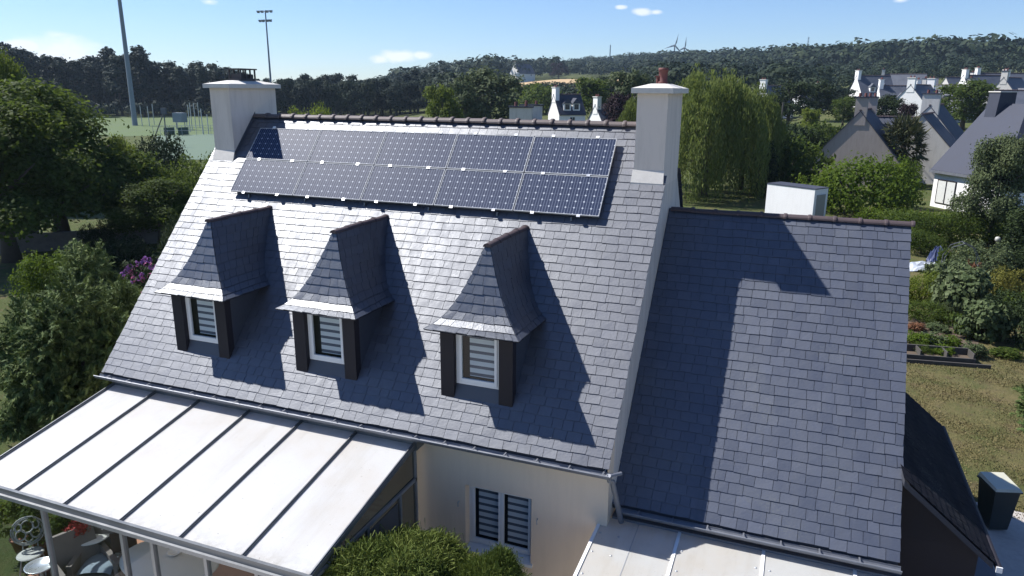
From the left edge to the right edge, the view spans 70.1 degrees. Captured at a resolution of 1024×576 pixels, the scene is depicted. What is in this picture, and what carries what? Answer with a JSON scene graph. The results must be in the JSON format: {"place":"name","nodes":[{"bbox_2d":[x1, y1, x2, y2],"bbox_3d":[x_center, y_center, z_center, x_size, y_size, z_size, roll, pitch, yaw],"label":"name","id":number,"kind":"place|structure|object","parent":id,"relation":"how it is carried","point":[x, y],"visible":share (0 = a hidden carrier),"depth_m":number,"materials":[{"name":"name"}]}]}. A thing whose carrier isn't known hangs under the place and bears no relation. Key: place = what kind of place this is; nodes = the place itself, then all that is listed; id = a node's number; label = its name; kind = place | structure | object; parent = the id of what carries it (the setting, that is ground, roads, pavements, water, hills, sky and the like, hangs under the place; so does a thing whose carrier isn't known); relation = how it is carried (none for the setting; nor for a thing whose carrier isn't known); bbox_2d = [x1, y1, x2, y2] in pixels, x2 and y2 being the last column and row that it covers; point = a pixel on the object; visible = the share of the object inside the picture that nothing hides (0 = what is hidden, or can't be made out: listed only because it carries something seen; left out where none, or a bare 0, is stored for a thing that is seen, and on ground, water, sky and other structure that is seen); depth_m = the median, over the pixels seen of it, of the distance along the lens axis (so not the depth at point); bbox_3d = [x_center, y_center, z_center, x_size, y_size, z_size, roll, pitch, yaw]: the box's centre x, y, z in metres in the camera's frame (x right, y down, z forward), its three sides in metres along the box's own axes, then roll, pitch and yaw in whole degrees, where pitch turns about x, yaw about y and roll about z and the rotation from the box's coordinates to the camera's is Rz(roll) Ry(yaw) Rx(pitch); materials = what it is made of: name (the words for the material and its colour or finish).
{"place":"outdoors","nodes":[
{"label":"outdoors","id":0,"kind":"place"},
{"bbox_2d":[0,499,31,552],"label":"potted plant","id":1,"kind":"object","parent":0,"point":[7,508],"visible":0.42,"depth_m":14.12,"materials":[{"name":"green plant"}]},
{"bbox_2d":[0,66,1023,575],"bbox_3d":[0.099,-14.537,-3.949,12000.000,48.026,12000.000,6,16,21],"label":"ground","id":2,"kind":"structure","parent":0,"point":[8,562],"depth_m":23.60,"materials":[{"name":"plant"}]},
{"bbox_2d":[0,46,28,178],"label":"broadleaf tree","id":3,"kind":"object","parent":2,"relation":"on","point":[6,69],"visible":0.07,"depth_m":52.37,"materials":[{"name":"green plant"}]},
{"bbox_2d":[15,506,54,557],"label":"potted plant","id":4,"kind":"object","parent":2,"relation":"on","point":[29,511],"visible":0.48,"depth_m":13.99,"materials":[{"name":"green plant"}]},
{"bbox_2d":[0,289,78,445],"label":"juniper","id":5,"kind":"object","parent":2,"relation":"on","point":[19,419],"visible":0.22,"depth_m":17.81,"materials":[{"name":"green plant"}]},
{"bbox_2d":[3,245,89,302],"bbox_3d":[-19.894,-0.551,31.119,3.681,2.683,3.405,14,20,41],"label":"shrub","id":6,"kind":"object","parent":2,"relation":"on","point":[28,280],"visible":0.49,"depth_m":30.24,"materials":[{"name":"green plant"}]},
{"bbox_2d":[0,92,114,263],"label":"broadleaf tree","id":7,"kind":"object","parent":2,"relation":"on","point":[24,208],"visible":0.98,"depth_m":36.35,"materials":[{"name":"green plant"}]},
{"bbox_2d":[0,267,130,428],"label":"juniper","id":8,"kind":"object","parent":2,"relation":"on","point":[54,338],"visible":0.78,"depth_m":17.25,"materials":[{"name":"green plant"}]},
{"bbox_2d":[0,226,157,253],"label":"garden wall","id":9,"kind":"structure","parent":2,"relation":"on","point":[40,242],"depth_m":41.23,"materials":[{"name":"stone"}]},
{"bbox_2d":[64,57,95,104],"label":"pine tree","id":10,"kind":"object","parent":2,"relation":"on","point":[75,69],"visible":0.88,"depth_m":220.95,"materials":[{"name":"green plant"}]},
{"bbox_2d":[0,74,181,231],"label":"broadleaf tree","id":11,"kind":"object","parent":2,"relation":"on","point":[116,169],"visible":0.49,"depth_m":41.12,"materials":[{"name":"green plant"}]},
{"bbox_2d":[48,238,134,317],"bbox_3d":[-13.991,0.507,24.141,3.472,4.483,3.092,3,15,10],"label":"juniper","id":12,"kind":"object","parent":2,"relation":"on","point":[98,269],"visible":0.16,"depth_m":23.70,"materials":[{"name":"green plant"}]},
{"bbox_2d":[75,220,117,249],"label":"shrub","id":13,"kind":"object","parent":2,"relation":"on","point":[93,232],"visible":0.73,"depth_m":40.31,"materials":[{"name":"green plant"}]},
{"bbox_2d":[76,273,142,388],"bbox_3d":[-10.323,1.811,19.395,2.380,4.493,2.606,5,16,18],"label":"juniper","id":14,"kind":"object","parent":2,"relation":"on","point":[124,299],"visible":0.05,"depth_m":19.03,"materials":[{"name":"green plant"}]},
{"bbox_2d":[101,53,134,115],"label":"pine tree","id":15,"kind":"object","parent":2,"relation":"on","point":[115,63],"visible":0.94,"depth_m":225.02,"materials":[{"name":"green plant"}]},
{"bbox_2d":[85,231,155,269],"bbox_3d":[-20.122,-1.849,37.455,3.571,1.766,3.843,14,20,41],"label":"shrub","id":16,"kind":"object","parent":2,"relation":"on","point":[125,251],"visible":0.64,"depth_m":37.34,"materials":[{"name":"green plant"}]},
{"bbox_2d":[117,0,137,125],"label":"floodlight mast","id":17,"kind":"object","parent":2,"relation":"on","point":[129,82],"visible":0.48,"depth_m":171.88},
{"bbox_2d":[119,251,159,294],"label":"hydrangea","id":18,"kind":"object","parent":2,"relation":"on","point":[141,278],"visible":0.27,"depth_m":30.00,"materials":[{"name":"purple plant"}]},
{"bbox_2d":[71,115,213,136],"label":"sports pitch","id":19,"kind":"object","parent":2,"relation":"on","point":[113,127],"visible":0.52,"depth_m":175.98,"materials":[{"name":"plant"}]},
{"bbox_2d":[125,51,159,115],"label":"pine tree","id":20,"kind":"object","parent":2,"relation":"on","point":[142,89],"visible":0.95,"depth_m":227.06,"materials":[{"name":"green plant"}]},
{"bbox_2d":[96,176,194,247],"bbox_3d":[-20.175,-4.233,41.538,6.265,4.269,6.310,-7,17,-26],"label":"broadleaf tree","id":21,"kind":"object","parent":2,"relation":"on","point":[160,198],"visible":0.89,"depth_m":40.40,"materials":[{"name":"green plant"}]},
{"bbox_2d":[130,126,192,182],"bbox_3d":[-30.425,-10.630,62.129,5.900,6.136,5.482,-2,15,-7],"label":"shrub","id":22,"kind":"object","parent":2,"relation":"on","point":[165,155],"visible":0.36,"depth_m":61.69,"materials":[{"name":"green plant"}]},
{"bbox_2d":[147,159,198,229],"bbox_3d":[-20.364,-5.587,45.925,4.261,4.878,3.941,-1,15,-6],"label":"shrub","id":23,"kind":"object","parent":2,"relation":"on","point":[172,175],"visible":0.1,"depth_m":45.30,"materials":[{"name":"green plant"}]},
{"bbox_2d":[167,64,190,112],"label":"pine tree","id":24,"kind":"object","parent":2,"relation":"on","point":[180,92],"visible":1,"depth_m":237.30,"materials":[{"name":"green plant"}]},
{"bbox_2d":[153,134,214,159],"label":"sports court","id":25,"kind":"object","parent":2,"relation":"on","point":[196,146],"visible":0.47,"depth_m":118.18,"materials":[{"name":"green"}]},
{"bbox_2d":[174,150,212,191],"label":"shrub","id":26,"kind":"object","parent":2,"relation":"on","point":[195,169],"visible":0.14,"depth_m":52.86,"materials":[{"name":"green plant"}]},
{"bbox_2d":[193,65,210,115],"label":"pine tree","id":27,"kind":"object","parent":2,"relation":"on","point":[202,92],"visible":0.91,"depth_m":232.74,"materials":[{"name":"green plant"}]},
{"bbox_2d":[0,382,423,575],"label":"conservatory","id":28,"kind":"object","parent":2,"relation":"on","point":[231,490],"visible":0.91,"depth_m":12.26,"materials":[{"name":"metal"}]},
{"bbox_2d":[36,569,50,575],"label":"rug","id":29,"kind":"object","parent":28,"relation":"on","point":[48,572],"visible":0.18,"depth_m":13.86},
{"bbox_2d":[10,516,46,575],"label":"metal chair","id":30,"kind":"object","parent":29,"relation":"on","point":[30,553],"visible":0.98,"depth_m":13.81,"materials":[{"name":"metal"}]},
{"bbox_2d":[49,524,117,575],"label":"armchair","id":31,"kind":"object","parent":28,"relation":"on","point":[67,546],"visible":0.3,"depth_m":13.48,"materials":[{"name":"grey fabric"}]},
{"bbox_2d":[66,526,136,575],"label":"armchair","id":32,"kind":"object","parent":28,"relation":"on","point":[99,564],"visible":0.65,"depth_m":13.37,"materials":[{"name":"grey fabric"}]},
{"bbox_2d":[119,541,218,575],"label":"oval table","id":33,"kind":"object","parent":28,"relation":"on","point":[182,564],"visible":0.47,"depth_m":13.02,"materials":[{"name":"metal"}]},
{"bbox_2d":[370,503,398,536],"bbox_3d":[-2.098,4.749,12.217,0.024,2.100,0.850,6,16,21],"label":"end door","id":34,"kind":"structure","parent":28,"relation":"in","point":[391,519],"depth_m":12.08,"materials":[{"name":"metal"}]},
{"bbox_2d":[54,68,463,105],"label":"pine understory","id":35,"kind":"object","parent":2,"relation":"on","point":[147,100],"visible":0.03,"depth_m":259.08,"materials":[{"name":"green plant"}]},
{"bbox_2d":[75,91,475,114],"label":"scrub","id":36,"kind":"object","parent":2,"relation":"on","point":[113,106],"visible":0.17,"depth_m":228.65,"materials":[{"name":"green plant"}]},
{"bbox_2d":[287,79,319,114],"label":"woodland tree","id":37,"kind":"object","parent":2,"relation":"on","point":[301,87],"visible":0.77,"depth_m":223.86,"materials":[{"name":"green plant"}]},
{"bbox_2d":[335,79,366,115],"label":"woodland tree","id":38,"kind":"object","parent":2,"relation":"on","point":[347,90],"visible":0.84,"depth_m":221.97,"materials":[{"name":"green plant"}]},
{"bbox_2d":[348,81,375,114],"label":"woodland tree","id":39,"kind":"object","parent":2,"relation":"on","point":[365,89],"visible":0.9,"depth_m":221.88,"materials":[{"name":"green plant"}]},
{"bbox_2d":[381,83,411,115],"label":"woodland tree","id":40,"kind":"object","parent":2,"relation":"on","point":[395,91],"visible":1,"depth_m":226.36,"materials":[{"name":"green plant"}]},
{"bbox_2d":[321,520,481,575],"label":"thread cypress","id":41,"kind":"object","parent":2,"relation":"on","point":[406,551],"visible":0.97,"depth_m":10.52,"materials":[{"name":"green plant"}]},
{"bbox_2d":[422,82,464,117],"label":"broadleaf tree","id":42,"kind":"object","parent":2,"relation":"on","point":[441,98],"visible":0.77,"depth_m":106.78,"materials":[{"name":"green plant"}]},
{"bbox_2d":[447,76,489,117],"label":"broadleaf tree","id":43,"kind":"object","parent":2,"relation":"on","point":[464,94],"visible":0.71,"depth_m":116.40,"materials":[{"name":"green plant"}]},
{"bbox_2d":[449,63,528,118],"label":"broadleaf tree","id":44,"kind":"object","parent":2,"relation":"on","point":[486,81],"visible":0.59,"depth_m":121.34,"materials":[{"name":"green plant"}]},
{"bbox_2d":[453,542,531,575],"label":"thread cypress","id":45,"kind":"object","parent":2,"relation":"on","point":[498,560],"visible":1,"depth_m":10.30,"materials":[{"name":"green plant"}]},
{"bbox_2d":[508,100,543,119],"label":"house","id":46,"kind":"structure","parent":2,"relation":"on","point":[526,111],"depth_m":63.64,"materials":[{"name":"ceramic"}]},
{"bbox_2d":[513,83,564,113],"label":"shrub","id":47,"kind":"object","parent":2,"relation":"on","point":[533,96],"visible":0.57,"depth_m":180.00,"materials":[{"name":"green plant"}]},
{"bbox_2d":[93,68,1002,575],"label":"house","id":48,"kind":"structure","parent":2,"relation":"on","point":[549,390],"depth_m":12.96,"materials":[{"name":"stone"}]},
{"bbox_2d":[242,126,599,220],"bbox_3d":[-2.140,-2.499,15.322,8.470,1.513,1.318,6,16,21],"label":"mounting rack","id":49,"kind":"object","parent":48,"relation":"attached to","point":[428,167],"visible":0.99,"depth_m":15.07,"materials":[{"name":"metal"}]},
{"bbox_2d":[230,159,306,195],"bbox_3d":[-5.441,-2.480,16.319,1.686,0.878,0.038,6,-25,21],"label":"solar panel","id":50,"kind":"object","parent":49,"relation":"attached to","point":[272,177],"visible":1,"depth_m":16.30,"materials":[{"name":"glass"}]},
{"bbox_2d":[246,128,320,161],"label":"solar panel","id":51,"kind":"object","parent":49,"relation":"attached to","point":[283,144],"visible":1,"depth_m":16.65,"materials":[{"name":"glass"}]},
{"bbox_2d":[293,162,373,200],"bbox_3d":[-3.850,-2.306,15.718,1.686,0.878,0.038,6,-25,21],"label":"solar panel","id":52,"kind":"object","parent":49,"relation":"attached to","point":[334,181],"visible":1,"depth_m":15.69,"materials":[{"name":"glass"}]},
{"bbox_2d":[308,130,386,164],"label":"solar panel","id":53,"kind":"object","parent":49,"relation":"attached to","point":[347,147],"visible":1,"depth_m":16.05,"materials":[{"name":"glass"}]},
{"bbox_2d":[361,165,445,205],"bbox_3d":[-2.259,-2.131,15.116,1.686,0.878,0.038,6,-25,21],"label":"solar panel","id":54,"kind":"object","parent":49,"relation":"attached to","point":[404,185],"visible":1,"depth_m":15.09,"materials":[{"name":"glass"}]},
{"bbox_2d":[374,132,457,168],"bbox_3d":[-2.036,-2.928,15.476,1.686,0.878,0.038,6,-25,21],"label":"solar panel","id":55,"kind":"object","parent":49,"relation":"attached to","point":[414,149],"visible":1,"depth_m":15.45,"materials":[{"name":"glass"}]},
{"bbox_2d":[434,169,523,210],"bbox_3d":[-0.667,-1.957,14.515,1.686,0.878,0.038,6,-25,21],"label":"solar panel","id":56,"kind":"object","parent":49,"relation":"attached to","point":[486,190],"visible":1,"depth_m":14.49,"materials":[{"name":"glass"}]},
{"bbox_2d":[447,134,533,172],"bbox_3d":[-0.444,-2.754,14.874,1.686,0.878,0.038,6,-25,21],"label":"solar panel","id":57,"kind":"object","parent":49,"relation":"attached to","point":[497,153],"visible":1,"depth_m":14.85,"materials":[{"name":"glass"}]},
{"bbox_2d":[513,173,607,216],"bbox_3d":[0.924,-1.783,13.914,1.686,0.878,0.038,6,-25,21],"label":"solar panel","id":58,"kind":"object","parent":49,"relation":"attached to","point":[573,195],"visible":1,"depth_m":13.89,"materials":[{"name":"glass"}]},
{"bbox_2d":[525,136,616,176],"bbox_3d":[1.147,-2.580,14.273,1.686,0.878,0.038,6,-25,21],"label":"solar panel","id":59,"kind":"object","parent":49,"relation":"attached to","point":[578,156],"visible":1,"depth_m":14.25,"materials":[{"name":"glass"}]},
{"bbox_2d":[469,486,530,555],"bbox_3d":[-0.163,4.056,12.986,1.280,1.280,0.178,6,16,21],"label":"window","id":60,"kind":"structure","parent":48,"relation":"in","point":[496,517],"depth_m":13.00,"materials":[{"name":"white plastic"}]},
{"bbox_2d":[547,85,586,120],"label":"house","id":61,"kind":"structure","parent":2,"relation":"on","point":[566,106],"depth_m":129.16,"materials":[{"name":"paint"}]},
{"bbox_2d":[569,75,614,116],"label":"broadleaf tree","id":62,"kind":"object","parent":2,"relation":"on","point":[587,85],"visible":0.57,"depth_m":141.54,"materials":[{"name":"green plant"}]},
{"bbox_2d":[599,91,635,121],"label":"broadleaf tree","id":63,"kind":"object","parent":2,"relation":"on","point":[615,106],"visible":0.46,"depth_m":93.28,"materials":[{"name":"purple plant"}]},
{"bbox_2d":[603,67,654,110],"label":"broadleaf tree","id":64,"kind":"object","parent":2,"relation":"on","point":[628,82],"visible":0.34,"depth_m":111.03,"materials":[{"name":"green plant"}]},
{"bbox_2d":[365,32,1023,80],"bbox_3d":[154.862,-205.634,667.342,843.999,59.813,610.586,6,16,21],"label":"hillside wood","id":65,"kind":"object","parent":2,"relation":"on","point":[843,53],"visible":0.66,"depth_m":457.10,"materials":[{"name":"green plant"}]},
{"bbox_2d":[424,50,1023,93],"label":"wood","id":66,"kind":"object","parent":2,"relation":"on","point":[772,73],"visible":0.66,"depth_m":249.00,"materials":[{"name":"green plant"}]},
{"bbox_2d":[678,63,771,203],"bbox_3d":[16.567,-13.133,61.922,10.558,11.594,11.647,8,17,26],"label":"weeping willow","id":67,"kind":"object","parent":2,"relation":"on","point":[708,125],"visible":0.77,"depth_m":59.49,"materials":[{"name":"green plant"}]},
{"bbox_2d":[708,78,791,191],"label":"weeping willow","id":68,"kind":"object","parent":2,"relation":"on","point":[778,132],"visible":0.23,"depth_m":65.59,"materials":[{"name":"green plant"}]},
{"bbox_2d":[744,141,779,196],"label":"shrub","id":69,"kind":"object","parent":2,"relation":"on","point":[772,175],"visible":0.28,"depth_m":63.36,"materials":[{"name":"green plant"}]},
{"bbox_2d":[748,130,835,185],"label":"shrub","id":70,"kind":"object","parent":2,"relation":"on","point":[795,158],"visible":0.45,"depth_m":66.28,"materials":[{"name":"green plant"}]},
{"bbox_2d":[766,81,817,122],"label":"broadleaf tree","id":71,"kind":"object","parent":2,"relation":"on","point":[796,91],"visible":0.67,"depth_m":134.34,"materials":[{"name":"green plant"}]},
{"bbox_2d":[765,182,828,215],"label":"flat roofed shed","id":72,"kind":"structure","parent":2,"relation":"on","point":[792,198],"depth_m":51.17,"materials":[{"name":"paint"}]},
{"bbox_2d":[797,79,843,120],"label":"broadleaf tree","id":73,"kind":"object","parent":2,"relation":"on","point":[824,88],"visible":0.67,"depth_m":145.91,"materials":[{"name":"green plant"}]},
{"bbox_2d":[831,95,855,127],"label":"broadleaf tree","id":74,"kind":"object","parent":2,"relation":"on","point":[848,103],"visible":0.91,"depth_m":132.29,"materials":[{"name":"green plant"}]},
{"bbox_2d":[811,93,900,186],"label":"house","id":75,"kind":"structure","parent":2,"relation":"on","point":[860,132],"depth_m":70.92,"materials":[{"name":"stone"}]},
{"bbox_2d":[791,148,931,216],"bbox_3d":[25.719,-7.810,54.602,9.401,5.284,8.735,11,19,34],"label":"shrub","id":76,"kind":"object","parent":2,"relation":"on","point":[832,179],"visible":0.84,"depth_m":53.19,"materials":[{"name":"green plant"}]},
{"bbox_2d":[849,69,892,96],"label":"house","id":77,"kind":"structure","parent":2,"relation":"on","point":[864,84],"depth_m":185.69,"materials":[{"name":"paint"}]},
{"bbox_2d":[876,93,907,115],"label":"broadleaf tree","id":78,"kind":"object","parent":2,"relation":"on","point":[889,104],"visible":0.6,"depth_m":120.46,"materials":[{"name":"green plant"}]},
{"bbox_2d":[880,109,931,170],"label":"tree","id":79,"kind":"object","parent":2,"relation":"on","point":[906,130],"visible":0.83,"depth_m":70.20,"materials":[{"name":"green plant"}]},
{"bbox_2d":[897,75,946,115],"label":"house","id":80,"kind":"structure","parent":2,"relation":"on","point":[913,91],"depth_m":137.25,"materials":[{"name":"paint"}]},
{"bbox_2d":[909,269,939,303],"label":"shrub","id":81,"kind":"object","parent":2,"relation":"on","point":[916,286],"visible":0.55,"depth_m":31.84,"materials":[{"name":"green plant"}]},
{"bbox_2d":[895,112,955,184],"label":"house","id":82,"kind":"structure","parent":2,"relation":"on","point":[940,141],"depth_m":72.96,"materials":[{"name":"paint"}]},
{"bbox_2d":[910,226,950,255],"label":"shrub","id":83,"kind":"object","parent":2,"relation":"on","point":[918,235],"visible":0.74,"depth_m":41.18,"materials":[{"name":"green plant"}]},
{"bbox_2d":[852,206,1023,246],"bbox_3d":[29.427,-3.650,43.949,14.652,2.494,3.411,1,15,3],"label":"hedge","id":84,"kind":"object","parent":2,"relation":"on","point":[951,233],"visible":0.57,"depth_m":43.45,"materials":[{"name":"green plant"}]},
{"bbox_2d":[919,90,963,140],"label":"house","id":85,"kind":"structure","parent":2,"relation":"on","point":[931,102],"depth_m":79.61,"materials":[{"name":"stone"}]},
{"bbox_2d":[908,315,978,349],"bbox_3d":[16.694,1.705,28.210,2.867,0.001,5.693,8,17,26],"label":"vegetable bed","id":86,"kind":"object","parent":2,"relation":"on","point":[972,340],"visible":0.2,"depth_m":28.15,"materials":[{"name":"plant"}]},
{"bbox_2d":[908,299,952,326],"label":"shrub","id":87,"kind":"object","parent":86,"relation":"on","point":[918,312],"visible":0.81,"depth_m":29.27,"materials":[{"name":"green plant"}]},
{"bbox_2d":[928,266,996,313],"bbox_3d":[18.588,0.209,30.028,2.444,2.310,2.340,4,16,14],"label":"bean plant","id":88,"kind":"object","parent":86,"relation":"on","point":[959,288],"visible":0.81,"depth_m":29.65,"materials":[{"name":"green plant"}]},
{"bbox_2d":[952,296,1018,343],"bbox_3d":[17.649,1.187,27.233,1.913,1.808,1.832,-6,17,-24],"label":"bush","id":89,"kind":"object","parent":86,"relation":"on","point":[986,317],"visible":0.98,"depth_m":26.82,"materials":[{"name":"green plant"}]},
{"bbox_2d":[906,344,990,368],"bbox_3d":[14.718,2.351,25.228,2.980,0.430,0.960,4,16,12],"label":"raised bed","id":90,"kind":"object","parent":2,"relation":"on","point":[962,357],"visible":0.78,"depth_m":25.13,"materials":[{"name":"brown wood"}]},
{"bbox_2d":[906,343,1023,519],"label":"dry grass","id":91,"kind":"structure","parent":2,"relation":"on","point":[973,401],"depth_m":21.66,"materials":[{"name":"green plant"}]},
{"bbox_2d":[934,76,1002,129],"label":"broadleaf tree","id":92,"kind":"object","parent":2,"relation":"on","point":[976,91],"visible":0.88,"depth_m":122.22,"materials":[{"name":"green plant"}]},
{"bbox_2d":[929,91,1023,212],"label":"house","id":93,"kind":"structure","parent":2,"relation":"on","point":[1001,113],"depth_m":57.12,"materials":[{"name":"stone"}]},
{"bbox_2d":[934,179,956,205],"bbox_3d":[34.426,-7.592,57.999,0.062,1.900,2.000,-2,15,-10],"label":"sliding door","id":94,"kind":"structure","parent":93,"relation":"in","point":[945,188],"depth_m":58.02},
{"bbox_2d":[943,131,1023,246],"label":"broadleaf tree","id":95,"kind":"object","parent":2,"relation":"on","point":[999,162],"visible":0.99,"depth_m":42.51,"materials":[{"name":"green plant"}]},
{"bbox_2d":[945,238,1021,281],"bbox_3d":[22.887,-1.215,35.423,3.426,2.222,3.704,12,19,36],"label":"shrub","id":96,"kind":"object","parent":2,"relation":"on","point":[988,253],"visible":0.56,"depth_m":35.36,"materials":[{"name":"green plant"}]},
{"bbox_2d":[983,286,1023,350],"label":"shrub","id":97,"kind":"object","parent":2,"relation":"on","point":[1019,308],"visible":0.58,"depth_m":26.81,"materials":[{"name":"green plant"}]},
{"bbox_2d":[983,69,1023,103],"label":"house","id":98,"kind":"structure","parent":2,"relation":"on","point":[1006,82],"depth_m":150.36,"materials":[{"name":"paint"}]},
{"bbox_2d":[986,264,1023,298],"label":"shrub","id":99,"kind":"object","parent":2,"relation":"on","point":[1011,283],"visible":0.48,"depth_m":31.71,"materials":[{"name":"green plant"}]},
{"bbox_2d":[993,204,1023,256],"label":"shrub","id":100,"kind":"object","parent":2,"relation":"on","point":[1015,223],"visible":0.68,"depth_m":40.21,"materials":[{"name":"green plant"}]},
{"bbox_2d":[0,0,1023,82],"label":"sky","id":101,"kind":"structure","parent":0,"point":[364,38],"materials":[{"name":"blue"}]},
{"bbox_2d":[976,502,1023,575],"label":"patio","id":102,"kind":"structure","parent":0,"point":[1008,544],"depth_m":14.93,"materials":[{"name":"concrete"}]},
{"bbox_2d":[977,472,1022,529],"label":"wheelie bin","id":103,"kind":"object","parent":102,"relation":"on","point":[999,493],"visible":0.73,"depth_m":15.32,"materials":[{"name":"black plastic"}]},
{"label":"forecourt","id":104,"kind":"structure","parent":0,"visible":0},
{"bbox_2d":[573,509,900,575],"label":"carport","id":105,"kind":"object","parent":104,"relation":"on","point":[631,546],"visible":0.98,"depth_m":11.21,"materials":[{"name":"white plastic"}]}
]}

